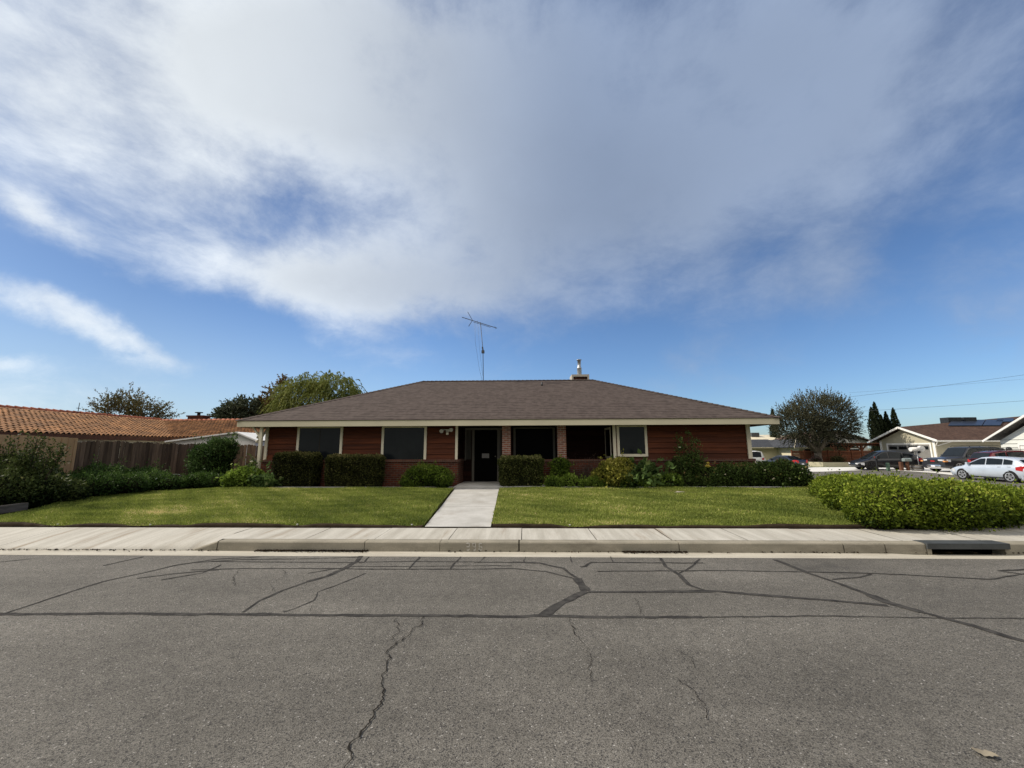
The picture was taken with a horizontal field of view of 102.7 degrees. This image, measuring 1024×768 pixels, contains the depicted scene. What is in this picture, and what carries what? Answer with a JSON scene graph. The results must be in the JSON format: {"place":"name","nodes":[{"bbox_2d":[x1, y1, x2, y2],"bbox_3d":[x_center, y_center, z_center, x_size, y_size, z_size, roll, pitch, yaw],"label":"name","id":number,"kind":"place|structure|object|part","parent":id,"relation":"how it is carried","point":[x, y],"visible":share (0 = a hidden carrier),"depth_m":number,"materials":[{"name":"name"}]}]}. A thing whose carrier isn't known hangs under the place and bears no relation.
{"place":"outdoors","nodes":[
{"label":"outdoors","id":0,"kind":"place"},
{"bbox_2d":[0,527,249,549],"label":"driveway apron","id":1,"kind":"object","parent":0,"point":[103,538],"visible":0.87,"depth_m":7.14,"materials":[{"name":"concrete"}]},
{"bbox_2d":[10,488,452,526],"bbox_3d":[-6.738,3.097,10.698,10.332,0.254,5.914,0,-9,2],"label":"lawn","id":2,"kind":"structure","parent":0,"point":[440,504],"depth_m":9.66,"materials":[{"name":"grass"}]},
{"bbox_2d":[0,486,863,526],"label":"grass","id":3,"kind":"structure","parent":0,"point":[158,499],"depth_m":9.48,"materials":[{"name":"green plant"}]},
{"bbox_2d":[0,481,1013,532],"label":"garden soil","id":4,"kind":"structure","parent":0,"point":[31,507],"depth_m":8.49,"materials":[{"name":"brown soil"}]},
{"bbox_2d":[0,503,28,513],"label":"timber edging","id":5,"kind":"object","parent":4,"relation":"on","point":[8,508],"visible":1,"depth_m":9.25,"materials":[{"name":"grey wood"}]},
{"bbox_2d":[0,429,70,483],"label":"leggy shrub","id":6,"kind":"object","parent":4,"relation":"on","point":[46,459],"visible":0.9,"depth_m":10.19,"materials":[{"name":"green plant"}]},
{"bbox_2d":[0,434,77,475],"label":"wood fence","id":7,"kind":"object","parent":4,"relation":"on","point":[72,443],"visible":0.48,"depth_m":11.68,"materials":[{"name":"brown wood"}]},
{"bbox_2d":[0,446,91,507],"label":"shrub","id":8,"kind":"object","parent":4,"relation":"on","point":[18,484],"visible":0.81,"depth_m":10.00,"materials":[{"name":"green plant"}]},
{"bbox_2d":[61,454,155,496],"bbox_3d":[-12.398,2.707,12.067,2.918,1.287,2.512,0,-9,2],"label":"juniper","id":9,"kind":"object","parent":4,"relation":"on","point":[106,480],"visible":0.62,"depth_m":12.06,"materials":[{"name":"green plant"}]},
{"bbox_2d":[0,402,265,461],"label":"tiled house","id":10,"kind":"structure","parent":4,"relation":"on","point":[81,426],"depth_m":23.60,"materials":[{"name":"tile"}]},
{"bbox_2d":[73,441,202,478],"bbox_3d":[-13.192,3.073,14.656,0.141,2.028,5.104,0,-9,1],"label":"wood fence","id":11,"kind":"object","parent":4,"relation":"on","point":[140,454],"visible":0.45,"depth_m":14.29,"materials":[{"name":"brown wood"}]},
{"bbox_2d":[47,438,161,446],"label":"climbing vine","id":12,"kind":"object","parent":11,"relation":"attached to","point":[120,440],"visible":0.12,"depth_m":14.19,"materials":[{"name":"green plant"}]},
{"bbox_2d":[127,459,190,490],"bbox_3d":[-12.136,3.048,13.774,2.540,1.128,1.551,-3,-9,15],"label":"juniper","id":13,"kind":"object","parent":4,"relation":"on","point":[172,482],"visible":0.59,"depth_m":13.53,"materials":[{"name":"green plant"}]},
{"bbox_2d":[181,465,225,488],"bbox_3d":[-10.787,3.243,14.323,2.145,0.859,1.419,0,-9,2],"label":"juniper","id":14,"kind":"object","parent":4,"relation":"on","point":[203,479],"visible":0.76,"depth_m":13.99,"materials":[{"name":"green plant"}]},
{"bbox_2d":[180,429,242,477],"bbox_3d":[-10.990,2.714,15.179,1.990,2.167,1.632,0,-9,2],"label":"oleander","id":15,"kind":"object","parent":4,"relation":"on","point":[216,452],"visible":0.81,"depth_m":14.91,"materials":[{"name":"green plant"}]},
{"bbox_2d":[0,522,422,527],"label":"lawn edge","id":16,"kind":"object","parent":4,"relation":"on","point":[200,525],"visible":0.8,"depth_m":7.72,"materials":[{"name":"soil"}]},
{"bbox_2d":[165,432,264,463],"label":"shed","id":17,"kind":"structure","parent":4,"relation":"on","point":[245,438],"depth_m":22.30,"materials":[{"name":"white paint"}]},
{"bbox_2d":[213,461,270,487],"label":"light shrub","id":18,"kind":"object","parent":4,"relation":"on","point":[234,477],"visible":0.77,"depth_m":13.77,"materials":[{"name":"green plant"}]},
{"bbox_2d":[231,444,263,469],"bbox_3d":[-11.025,3.506,17.169,4.104,1.949,0.140,0,-9,2],"label":"wood fence","id":19,"kind":"object","parent":4,"relation":"on","point":[252,450],"visible":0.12,"depth_m":17.20,"materials":[{"name":"brown wood"}]},
{"bbox_2d":[244,453,265,468],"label":"rose bush","id":20,"kind":"object","parent":4,"relation":"on","point":[251,461],"visible":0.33,"depth_m":14.22,"materials":[{"name":"green plant"}]},
{"bbox_2d":[247,461,290,486],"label":"broadleaf plant","id":21,"kind":"object","parent":4,"relation":"on","point":[265,480],"visible":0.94,"depth_m":13.72,"materials":[{"name":"green plant"}]},
{"bbox_2d":[271,450,323,486],"bbox_3d":[-7.509,2.950,14.331,1.745,1.271,0.791,0,-9,2],"label":"clipped hedge","id":22,"kind":"object","parent":4,"relation":"on","point":[296,468],"visible":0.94,"depth_m":14.09,"materials":[{"name":"green plant"}]},
{"bbox_2d":[324,453,386,486],"bbox_3d":[-5.417,2.961,14.143,2.087,1.176,0.824,0,-9,2],"label":"clipped hedge","id":23,"kind":"object","parent":4,"relation":"on","point":[354,470],"visible":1,"depth_m":13.88,"materials":[{"name":"green plant"}]},
{"bbox_2d":[282,487,454,489],"bbox_3d":[-5.862,3.533,13.709,7.920,0.172,0.120,0,-9,2],"label":"bed edging","id":24,"kind":"object","parent":4,"relation":"on","point":[343,487],"visible":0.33,"depth_m":13.67,"materials":[{"name":"concrete"}]},
{"bbox_2d":[397,457,457,487],"bbox_3d":[-2.831,3.019,13.937,2.105,1.052,1.155,0,-9,2],"label":"round shrub","id":25,"kind":"object","parent":4,"relation":"on","point":[431,475],"visible":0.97,"depth_m":13.67,"materials":[{"name":"green plant"}]},
{"bbox_2d":[425,489,498,526],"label":"walkway","id":26,"kind":"structure","parent":4,"relation":"on","point":[462,517],"depth_m":9.35,"materials":[{"name":"concrete"}]},
{"bbox_2d":[235,359,780,488],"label":"ranch house","id":27,"kind":"structure","parent":4,"relation":"on","point":[470,430],"depth_m":14.84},
{"bbox_2d":[296,427,343,459],"bbox_3d":[-6.961,2.141,14.826,1.670,1.180,0.073,0,-9,2],"label":"window","id":28,"kind":"structure","parent":27,"relation":"in","point":[326,441],"depth_m":14.83,"materials":[{"name":"grey glass"}]},
{"bbox_2d":[381,426,426,459],"bbox_3d":[-3.883,2.116,14.736,1.630,1.180,0.073,0,-9,2],"label":"window","id":29,"kind":"structure","parent":27,"relation":"in","point":[397,442],"depth_m":14.72,"materials":[{"name":"black glass"}]},
{"bbox_2d":[462,313,495,379],"bbox_3d":[-1.622,-1.851,20.260,1.769,3.616,0.440,0,-9,2],"label":"roof antenna","id":30,"kind":"object","parent":27,"relation":"on","point":[482,351],"visible":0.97,"depth_m":20.34,"materials":[{"name":"metal"}]},
{"bbox_2d":[472,428,498,480],"bbox_3d":[-1.017,2.703,15.753,1.040,2.020,0.108,0,-9,2],"label":"front door","id":31,"kind":"structure","parent":27,"relation":"in","point":[485,441],"depth_m":15.75,"materials":[{"name":"black wood"}]},
{"bbox_2d":[513,427,554,458],"bbox_3d":[0.857,2.346,15.770,1.600,1.344,0.073,0,-9,2],"label":"window","id":32,"kind":"structure","parent":27,"relation":"in","point":[527,441],"depth_m":15.78,"materials":[{"name":"black glass"}]},
{"bbox_2d":[604,427,611,457],"bbox_3d":[3.554,2.185,15.175,0.019,1.130,1.000,0,-9,2],"label":"window","id":33,"kind":"structure","parent":27,"relation":"in","point":[607,430],"depth_m":15.09,"materials":[{"name":"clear glass"}]},
{"bbox_2d":[616,425,647,456],"bbox_3d":[4.248,2.016,14.503,1.060,1.094,0.073,0,-9,2],"label":"window","id":34,"kind":"structure","parent":27,"relation":"in","point":[632,438],"depth_m":14.49,"materials":[{"name":"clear glass"}]},
{"bbox_2d":[497,454,544,486],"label":"clipped hedge","id":35,"kind":"object","parent":4,"relation":"on","point":[518,470],"visible":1,"depth_m":13.71,"materials":[{"name":"green plant"}]},
{"bbox_2d":[541,454,574,485],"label":"upright shrub","id":36,"kind":"object","parent":4,"relation":"on","point":[559,465],"visible":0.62,"depth_m":13.80,"materials":[{"name":"green plant"}]},
{"bbox_2d":[564,451,607,478],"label":"bare shrub","id":37,"kind":"object","parent":4,"relation":"on","point":[586,473],"visible":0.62,"depth_m":13.98,"materials":[{"name":"brown plant"}]},
{"bbox_2d":[589,448,635,486],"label":"yellow shrub","id":38,"kind":"object","parent":4,"relation":"on","point":[612,470],"visible":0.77,"depth_m":13.54,"materials":[{"name":"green plant"}]},
{"bbox_2d":[541,468,684,487],"bbox_3d":[3.366,3.114,13.614,4.876,0.734,0.931,0,-9,2],"label":"groundcover","id":39,"kind":"object","parent":4,"relation":"on","point":[570,480],"visible":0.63,"depth_m":13.46,"materials":[{"name":"green plant"}]},
{"bbox_2d":[610,449,676,487],"bbox_3d":[4.336,2.853,13.754,1.985,1.363,1.693,0,-9,2],"label":"broadleaf plant","id":40,"kind":"object","parent":4,"relation":"on","point":[642,470],"visible":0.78,"depth_m":13.49,"materials":[{"name":"green plant"}]},
{"bbox_2d":[499,486,804,487],"bbox_3d":[4.853,3.446,13.395,10.540,0.172,0.120,0,-9,2],"label":"bed edging","id":41,"kind":"object","parent":4,"relation":"on","point":[726,486],"visible":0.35,"depth_m":13.35,"materials":[{"name":"concrete"}]},
{"bbox_2d":[650,458,678,486],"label":"broadleaf plant","id":42,"kind":"object","parent":4,"relation":"on","point":[667,463],"visible":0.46,"depth_m":13.46,"materials":[{"name":"green plant"}]},
{"bbox_2d":[492,523,880,528],"bbox_3d":[3.134,2.620,7.480,6.991,0.134,0.074,0,-9,2],"label":"lawn edge","id":43,"kind":"object","parent":4,"relation":"on","point":[759,526],"visible":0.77,"depth_m":7.46,"materials":[{"name":"soil"}]},
{"bbox_2d":[666,430,710,485],"bbox_3d":[5.909,2.472,13.779,1.409,2.002,0.704,0,-9,2],"label":"rose bush","id":44,"kind":"object","parent":4,"relation":"on","point":[689,465],"visible":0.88,"depth_m":13.67,"materials":[{"name":"green plant"}]},
{"bbox_2d":[690,458,813,486],"bbox_3d":[7.948,2.941,13.653,4.079,1.044,1.212,0,-9,2],"label":"rose hedge","id":45,"kind":"object","parent":4,"relation":"on","point":[783,472],"visible":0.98,"depth_m":13.40,"materials":[{"name":"green plant"}]},
{"bbox_2d":[806,468,1023,531],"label":"corner shrub","id":46,"kind":"object","parent":4,"relation":"on","point":[883,501],"visible":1,"depth_m":7.30,"materials":[{"name":"green plant"}]},
{"bbox_2d":[0,555,1023,767],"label":"road","id":47,"kind":"structure","parent":0,"point":[889,686],"depth_m":3.08,"materials":[{"name":"grey asphalt"}]},
{"bbox_2d":[233,569,707,767],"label":"road crack","id":48,"kind":"object","parent":47,"relation":"on","point":[348,748],"visible":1,"depth_m":2.77,"materials":[{"name":"black asphalt"}]},
{"bbox_2d":[0,556,1023,641],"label":"road crack seal","id":49,"kind":"object","parent":47,"relation":"on","point":[553,608],"visible":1,"depth_m":4.34,"materials":[{"name":"black asphalt"}]},
{"bbox_2d":[0,550,1023,558],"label":"gutter","id":50,"kind":"object","parent":47,"relation":"on","point":[469,554],"visible":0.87,"depth_m":6.29,"materials":[{"name":"concrete"}]},
{"bbox_2d":[0,548,1023,553],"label":"gutter litter","id":51,"kind":"object","parent":50,"relation":"on","point":[344,550],"visible":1,"depth_m":6.47,"materials":[{"name":"brown plant"}]},
{"bbox_2d":[971,747,998,756],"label":"fallen leaf","id":52,"kind":"object","parent":47,"relation":"on","point":[986,753],"visible":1,"depth_m":2.16,"materials":[{"name":"beige plant"}]},
{"bbox_2d":[0,0,1023,447],"label":"sky","id":53,"kind":"structure","parent":0,"point":[741,204],"materials":[{"name":"blue"}]},
{"bbox_2d":[4,448,1022,554],"bbox_3d":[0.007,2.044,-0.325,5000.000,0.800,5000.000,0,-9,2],"label":"ground","id":54,"kind":"structure","parent":0,"point":[957,552],"depth_m":6.84,"materials":[{"name":"grey concrete"}]},
{"bbox_2d":[82,381,185,418],"bbox_3d":[-30.463,3.333,32.724,7.503,7.115,3.988,0,-9,2],"label":"sparse tree","id":55,"kind":"object","parent":54,"relation":"on","point":[129,405],"visible":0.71,"depth_m":32.62,"materials":[{"name":"green plant"}]},
{"bbox_2d":[207,393,268,418],"bbox_3d":[-26.959,4.493,40.608,6.563,7.278,4.837,0,-9,2],"label":"grey tree","id":56,"kind":"object","parent":54,"relation":"on","point":[239,407],"visible":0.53,"depth_m":39.95,"materials":[{"name":"green plant"}]},
{"bbox_2d":[254,373,290,413],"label":"autumn tree","id":57,"kind":"object","parent":54,"relation":"on","point":[284,378],"visible":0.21,"depth_m":41.30,"materials":[{"name":"green plant"}]},
{"bbox_2d":[256,369,366,413],"bbox_3d":[-18.990,3.663,40.401,12.018,10.460,8.398,0,-9,2],"label":"willow tree","id":58,"kind":"object","parent":54,"relation":"on","point":[312,389],"visible":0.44,"depth_m":39.42,"materials":[{"name":"green plant"}]},
{"bbox_2d":[191,539,1023,554],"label":"kerb","id":59,"kind":"structure","parent":54,"relation":"on","point":[760,546],"depth_m":6.45,"materials":[{"name":"concrete"}]},
{"bbox_2d":[466,543,481,550],"bbox_3d":[-0.594,2.571,6.472,0.251,0.117,0.006,0,-9,2],"label":"kerb number","id":60,"kind":"object","parent":59,"relation":"attached to","point":[474,546],"visible":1,"depth_m":6.47,"materials":[{"name":"white paint"}]},
{"bbox_2d":[901,537,1010,554],"bbox_3d":[6.960,2.610,6.486,1.230,0.277,0.555,0,-9,2],"label":"storm drain","id":61,"kind":"object","parent":59,"relation":"in","point":[988,547],"visible":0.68,"depth_m":6.25,"materials":[{"name":"concrete"}]},
{"bbox_2d":[751,433,776,439],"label":"beige roofed house","id":62,"kind":"structure","parent":54,"relation":"on","point":[756,436],"depth_m":81.57,"materials":[{"name":"beige paint"}]},
{"bbox_2d":[769,408,779,437],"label":"tree","id":63,"kind":"object","parent":54,"relation":"on","point":[771,434],"visible":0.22,"depth_m":81.88,"materials":[{"name":"green plant"}]},
{"bbox_2d":[751,439,856,459],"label":"grey roofed house","id":64,"kind":"structure","parent":54,"relation":"on","point":[767,448],"depth_m":58.02,"materials":[{"name":"beige paint"}]},
{"bbox_2d":[867,407,880,450],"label":"cypress tree","id":65,"kind":"object","parent":54,"relation":"on","point":[874,429],"visible":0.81,"depth_m":82.11,"materials":[{"name":"green plant"}]},
{"bbox_2d":[872,402,883,434],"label":"cypress tree","id":66,"kind":"object","parent":54,"relation":"on","point":[877,414],"visible":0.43,"depth_m":83.27,"materials":[{"name":"green plant"}]},
{"bbox_2d":[883,411,891,432],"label":"cypress tree","id":67,"kind":"object","parent":54,"relation":"on","point":[887,422],"visible":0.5,"depth_m":83.19,"materials":[{"name":"green plant"}]},
{"bbox_2d":[890,407,900,429],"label":"cypress tree","id":68,"kind":"object","parent":54,"relation":"on","point":[894,421],"visible":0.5,"depth_m":82.35,"materials":[{"name":"green plant"}]},
{"bbox_2d":[868,416,1020,458],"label":"brown roofed house","id":69,"kind":"structure","parent":54,"relation":"on","point":[939,439],"depth_m":45.32,"materials":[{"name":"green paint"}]},
{"bbox_2d":[888,444,930,458],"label":"garage door","id":70,"kind":"structure","parent":69,"relation":"in","point":[900,448],"depth_m":45.27,"materials":[{"name":"white paint"}]},
{"bbox_2d":[982,415,1023,450],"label":"white house","id":71,"kind":"structure","parent":54,"relation":"on","point":[1010,435],"depth_m":31.65,"materials":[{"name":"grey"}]},
{"bbox_2d":[218,524,1023,540],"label":"sidewalk","id":72,"kind":"structure","parent":0,"point":[1008,534],"depth_m":7.01,"materials":[{"name":"concrete"}]},
{"bbox_2d":[808,467,930,471],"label":"pale pavement","id":73,"kind":"structure","parent":0,"point":[818,469],"depth_m":37.78,"materials":[{"name":"concrete"}]},
{"bbox_2d":[848,451,922,469],"bbox_3d":[32.730,6.698,36.022,4.840,1.667,2.090,-2,-9,14],"label":"parked car","id":74,"kind":"object","parent":73,"relation":"on","point":[892,458],"visible":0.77,"depth_m":35.30,"materials":[{"name":"black paint"}]},
{"bbox_3d":[31.937,6.167,35.470,0.970,0.533,0.146,-2,-9,14],"label":"side window","id":75,"kind":"part","parent":74,"relation":"part of","materials":[{"name":"black glass"}]},
{"bbox_3d":[32.957,6.097,35.232,0.970,0.517,0.151,-2,-9,14],"label":"side window","id":76,"kind":"part","parent":74,"relation":"part of","materials":[{"name":"black glass"}]},
{"bbox_3d":[33.843,6.088,35.000,0.700,0.405,0.123,-2,-9,14],"label":"side window","id":77,"kind":"part","parent":74,"relation":"part of","materials":[{"name":"black glass"}]},
{"bbox_2d":[812,470,1023,488],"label":"side street","id":78,"kind":"structure","parent":0,"point":[945,476],"depth_m":30.34,"materials":[{"name":"grey asphalt"}]},
{"bbox_2d":[872,456,879,470],"bbox_3d":[30.359,6.668,34.075,0.235,1.360,0.500,-1,-9,6],"label":"mailbox","id":79,"kind":"object","parent":78,"relation":"on","point":[876,458],"visible":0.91,"depth_m":34.05,"materials":[{"name":"black plastic"}]},
{"bbox_2d":[885,463,890,470],"bbox_3d":[31.217,6.885,34.013,0.300,0.660,0.292,0,-9,2],"label":"utility pedestal","id":80,"kind":"object","parent":78,"relation":"on","point":[887,466],"visible":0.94,"depth_m":33.93,"materials":[{"name":"green metal"}]},
{"bbox_2d":[950,456,1023,482],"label":"parked car","id":81,"kind":"object","parent":78,"relation":"on","point":[1008,469],"visible":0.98,"depth_m":25.04,"materials":[{"name":"silver metal"}]},
{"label":"side window","id":82,"kind":"part","parent":81,"relation":"part of","materials":[{"name":"black glass"}]},
{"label":"side window","id":83,"kind":"part","parent":81,"relation":"part of","materials":[{"name":"black glass"}]},
{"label":"side window","id":84,"kind":"part","parent":81,"relation":"part of","materials":[{"name":"black glass"}]},
{"bbox_2d":[852,375,1019,396],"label":"power line","id":85,"kind":"object","parent":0,"point":[934,386],"visible":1,"depth_m":55.94,"materials":[{"name":"black metal"}]},
{"bbox_2d":[871,401,1014,410],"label":"power line","id":86,"kind":"object","parent":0,"point":[939,406],"visible":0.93,"depth_m":55.51,"materials":[{"name":"black metal"}]},
{"bbox_2d":[898,469,1023,480],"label":"driveway","id":87,"kind":"structure","parent":0,"point":[945,471],"depth_m":32.51,"materials":[{"name":"concrete"}]},
{"bbox_2d":[898,462,903,470],"bbox_3d":[32.389,6.876,34.080,0.200,0.770,0.200,0,-9,2],"label":"timber post","id":88,"kind":"object","parent":87,"relation":"on","point":[901,467],"visible":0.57,"depth_m":34.03,"materials":[{"name":"brown wood"}]},
{"bbox_2d":[902,458,911,470],"bbox_3d":[32.815,6.724,33.998,0.620,1.140,0.275,0,-9,-4],"label":"mailbox","id":89,"kind":"object","parent":87,"relation":"on","point":[906,460],"visible":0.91,"depth_m":33.94,"materials":[{"name":"grey metal"}]},
{"bbox_2d":[910,465,923,470],"bbox_3d":[33.515,6.947,33.883,0.904,0.460,0.890,0,-9,2],"label":"barrel planter","id":90,"kind":"object","parent":87,"relation":"on","point":[916,467],"visible":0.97,"depth_m":33.60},
{"bbox_2d":[909,446,924,464],"bbox_3d":[34.080,6.220,34.335,1.126,2.034,0.340,0,-9,2],"label":"white mailbox","id":91,"kind":"object","parent":87,"relation":"on","point":[919,449],"visible":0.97,"depth_m":34.34,"materials":[{"name":"paint"}]},
{"bbox_2d":[921,445,1003,470],"bbox_3d":[35.859,5.905,32.406,5.140,2.042,2.180,0,-9,2],"label":"car","id":92,"kind":"object","parent":87,"relation":"on","point":[950,457],"visible":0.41,"depth_m":31.85,"materials":[{"name":"grey paint"}]},
{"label":"side window","id":93,"kind":"part","parent":92,"relation":"part of","materials":[{"name":"black glass"}]},
{"bbox_2d":[967,449,1023,461],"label":"parked car","id":94,"kind":"object","parent":87,"relation":"on","point":[1003,452],"visible":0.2,"depth_m":28.45,"materials":[{"name":"red paint"}]},
{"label":"rear window","id":95,"kind":"part","parent":94,"relation":"part of","materials":[{"name":"black glass"}]},
{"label":"side window","id":96,"kind":"part","parent":94,"relation":"part of","materials":[{"name":"black glass"}]},
{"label":"side window","id":97,"kind":"part","parent":94,"relation":"part of","materials":[{"name":"black glass"}]},
{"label":"verge","id":98,"kind":"structure","parent":0,"visible":0},
{"bbox_2d":[752,451,765,463],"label":"parked car","id":99,"kind":"object","parent":98,"relation":"on","point":[758,456],"visible":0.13,"depth_m":49.47,"materials":[{"name":"white paint"}]},
{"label":"side window","id":100,"kind":"part","parent":99,"relation":"part of","materials":[{"name":"black glass"}]},
{"bbox_2d":[765,455,808,465],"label":"parked car","id":101,"kind":"object","parent":98,"relation":"on","point":[795,459],"visible":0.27,"depth_m":43.49,"materials":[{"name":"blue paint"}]},
{"bbox_2d":[775,431,876,457],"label":"pale gabled house","id":102,"kind":"structure","parent":98,"relation":"on","point":[864,440],"depth_m":57.01,"materials":[{"name":"white paint"}]},
{"bbox_2d":[808,462,851,466],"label":"planter wall","id":103,"kind":"structure","parent":98,"relation":"on","point":[830,464],"depth_m":47.05,"materials":[{"name":"beige paint"}]},
{"bbox_2d":[807,454,822,461],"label":"shrub","id":104,"kind":"object","parent":103,"relation":"in","point":[815,459],"visible":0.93,"depth_m":48.16,"materials":[{"name":"green plant"}]},
{"bbox_2d":[766,384,868,461],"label":"round tree","id":105,"kind":"object","parent":103,"relation":"in","point":[823,425],"visible":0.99,"depth_m":48.24,"materials":[{"name":"green plant"}]},
{"bbox_2d":[826,453,846,461],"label":"shrub","id":106,"kind":"object","parent":103,"relation":"in","point":[836,458],"visible":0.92,"depth_m":48.33,"materials":[{"name":"green plant"}]},
{"bbox_2d":[791,450,873,461],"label":"board fence","id":107,"kind":"object","parent":98,"relation":"on","point":[828,454],"visible":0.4,"depth_m":49.53,"materials":[{"name":"brown wood"}]},
{"bbox_2d":[829,443,879,457],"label":"pergola","id":108,"kind":"object","parent":98,"relation":"on","point":[861,445],"visible":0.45,"depth_m":51.03,"materials":[{"name":"brown wood"}]}
]}

